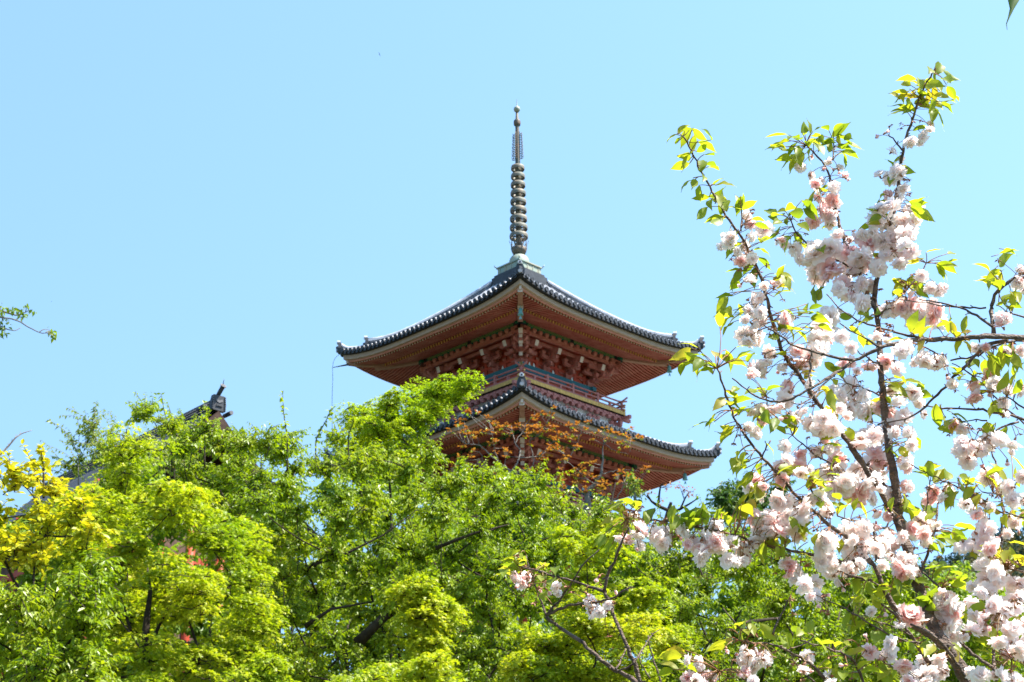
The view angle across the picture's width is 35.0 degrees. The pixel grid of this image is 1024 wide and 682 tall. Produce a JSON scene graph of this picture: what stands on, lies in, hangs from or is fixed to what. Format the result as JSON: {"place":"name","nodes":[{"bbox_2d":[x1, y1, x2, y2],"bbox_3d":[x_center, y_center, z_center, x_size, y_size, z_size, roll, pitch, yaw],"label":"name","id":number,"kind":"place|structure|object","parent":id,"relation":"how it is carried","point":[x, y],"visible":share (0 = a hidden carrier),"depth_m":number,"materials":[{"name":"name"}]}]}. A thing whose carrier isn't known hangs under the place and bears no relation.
{"place":"outdoors","nodes":[
{"label":"outdoors","id":0,"kind":"place"},
{"bbox_2d":[0,0,1023,670],"label":"sky","id":1,"kind":"structure","parent":0,"point":[200,194],"materials":[{"name":"blue"}]},
{"bbox_2d":[446,405,651,568],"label":"budding tree","id":2,"kind":"object","parent":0,"point":[586,492],"visible":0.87,"depth_m":47.22,"materials":[{"name":"brown plant"}]},
{"bbox_2d":[787,543,1023,674],"bbox_3d":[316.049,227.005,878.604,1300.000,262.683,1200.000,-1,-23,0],"label":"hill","id":3,"kind":"structure","parent":0,"point":[1022,567],"depth_m":826.72,"materials":[{"name":"green plant"}]},
{"bbox_2d":[708,526,1023,677],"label":"hill forest","id":4,"kind":"object","parent":3,"relation":"on","point":[968,557],"visible":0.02,"depth_m":866.52,"materials":[{"name":"green plant"}]},
{"bbox_2d":[1006,0,1018,26],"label":"overhanging cherry twig","id":5,"kind":"object","parent":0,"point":[1012,4],"visible":1,"depth_m":2.58,"materials":[{"name":"green plant"}]},
{"bbox_3d":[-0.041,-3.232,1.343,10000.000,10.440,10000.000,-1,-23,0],"label":"ground","id":6,"kind":"structure","parent":0,"visible":0},
{"bbox_2d":[0,430,31,464],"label":"bare twig tree","id":7,"kind":"object","parent":6,"relation":"on","point":[9,444],"visible":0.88,"depth_m":21.22,"materials":[{"name":"grey plant"}]},
{"bbox_2d":[0,301,56,342],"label":"overhanging cherry tree","id":8,"kind":"object","parent":6,"relation":"on","point":[17,314],"visible":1,"depth_m":26.16,"materials":[{"name":"green plant"}]},
{"bbox_2d":[0,438,123,641],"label":"yellow tree","id":9,"kind":"object","parent":6,"relation":"on","point":[49,520],"visible":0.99,"depth_m":18.77,"materials":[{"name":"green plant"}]},
{"bbox_2d":[0,541,133,681],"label":"leafy cherry tree","id":10,"kind":"object","parent":6,"relation":"on","point":[33,660],"visible":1,"depth_m":17.44,"materials":[{"name":"green plant"}]},
{"bbox_2d":[36,400,206,485],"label":"olive tree","id":11,"kind":"object","parent":6,"relation":"on","point":[79,461],"visible":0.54,"depth_m":40.35,"materials":[{"name":"green plant"}]},
{"bbox_2d":[0,455,245,681],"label":"shade tree","id":12,"kind":"object","parent":6,"relation":"on","point":[159,543],"visible":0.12,"depth_m":34.34,"materials":[{"name":"green plant"}]},
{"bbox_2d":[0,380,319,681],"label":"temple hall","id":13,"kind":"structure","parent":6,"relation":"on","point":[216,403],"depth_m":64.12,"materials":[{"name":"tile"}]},
{"bbox_2d":[28,421,300,681],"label":"maple tree","id":14,"kind":"object","parent":6,"relation":"on","point":[168,595],"visible":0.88,"depth_m":22.36,"materials":[{"name":"green plant"}]},
{"bbox_2d":[124,392,264,681],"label":"leafy cherry tree","id":15,"kind":"object","parent":6,"relation":"on","point":[144,412],"visible":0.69,"depth_m":29.42,"materials":[{"name":"green plant"}]},
{"bbox_2d":[325,649,468,681],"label":"maple tree","id":16,"kind":"object","parent":6,"relation":"on","point":[425,667],"visible":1,"depth_m":19.76,"materials":[{"name":"green plant"}]},
{"bbox_2d":[333,367,487,678],"bbox_3d":[-2.139,5.241,33.224,3.460,10.324,4.093,-1,-23,0],"label":"maple tree","id":17,"kind":"object","parent":6,"relation":"on","point":[385,423],"visible":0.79,"depth_m":33.53,"materials":[{"name":"green plant"}]},
{"bbox_2d":[206,390,620,681],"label":"leafy cherry tree","id":18,"kind":"object","parent":6,"relation":"on","point":[298,574],"visible":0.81,"depth_m":26.78,"materials":[{"name":"green plant"}]},
{"bbox_2d":[222,456,604,681],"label":"shade tree","id":19,"kind":"object","parent":6,"relation":"on","point":[336,598],"visible":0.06,"depth_m":36.21,"materials":[{"name":"green plant"}]},
{"bbox_2d":[381,571,471,671],"bbox_3d":[-1.108,6.019,22.110,1.155,5.700,1.488,-15,-27,31],"label":"maple tree","id":20,"kind":"object","parent":6,"relation":"on","point":[435,609],"visible":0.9,"depth_m":22.73,"materials":[{"name":"green plant"}]},
{"bbox_2d":[309,101,725,678],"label":"pagoda","id":21,"kind":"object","parent":6,"relation":"on","point":[571,357],"visible":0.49,"depth_m":68.16,"materials":[{"name":"wood"}]},
{"bbox_2d":[518,305,522,318],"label":"wind bell","id":22,"kind":"object","parent":21,"relation":"hanging from","point":[520,312],"visible":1,"depth_m":64.96,"materials":[{"name":"teal metal"}]},
{"bbox_2d":[667,365,671,375],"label":"wind bell","id":23,"kind":"object","parent":21,"relation":"hanging from","point":[669,370],"visible":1,"depth_m":70.93,"materials":[{"name":"teal metal"}]},
{"bbox_2d":[682,470,687,483],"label":"wind bell","id":24,"kind":"object","parent":21,"relation":"hanging from","point":[685,479],"visible":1,"depth_m":69.06,"materials":[{"name":"teal metal"}]},
{"bbox_2d":[494,527,661,681],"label":"blossoming cherry tree","id":25,"kind":"object","parent":6,"relation":"on","point":[591,604],"visible":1,"depth_m":3.45,"materials":[{"name":"pink plant"}]},
{"bbox_2d":[494,520,698,681],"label":"maple tree","id":26,"kind":"object","parent":6,"relation":"on","point":[542,658],"visible":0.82,"depth_m":22.98,"materials":[{"name":"green plant"}]},
{"bbox_2d":[623,468,650,656],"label":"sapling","id":27,"kind":"object","parent":6,"relation":"on","point":[633,486],"visible":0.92,"depth_m":40.66,"materials":[{"name":"green plant"}]},
{"bbox_2d":[608,481,696,644],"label":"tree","id":28,"kind":"object","parent":6,"relation":"on","point":[669,505],"visible":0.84,"depth_m":41.48,"materials":[{"name":"brown plant"}]},
{"bbox_2d":[705,471,811,575],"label":"dark tree","id":29,"kind":"object","parent":6,"relation":"on","point":[727,497],"visible":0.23,"depth_m":43.13,"materials":[{"name":"green plant"}]},
{"bbox_2d":[552,542,1023,681],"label":"shade tree","id":30,"kind":"object","parent":6,"relation":"on","point":[731,603],"visible":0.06,"depth_m":37.19,"materials":[{"name":"green plant"}]},
{"bbox_2d":[589,494,1023,681],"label":"leafy cherry tree","id":31,"kind":"object","parent":6,"relation":"on","point":[720,624],"visible":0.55,"depth_m":27.35,"materials":[{"name":"green plant"}]},
{"bbox_2d":[592,61,1023,681],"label":"blossoming cherry tree","id":32,"kind":"object","parent":6,"relation":"on","point":[938,611],"visible":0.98,"depth_m":3.88,"materials":[{"name":"pink plant"}]},
{"bbox_2d":[732,258,1023,681],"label":"blossoming cherry tree","id":33,"kind":"object","parent":6,"relation":"on","point":[993,576],"visible":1,"depth_m":3.56,"materials":[{"name":"pink plant"}]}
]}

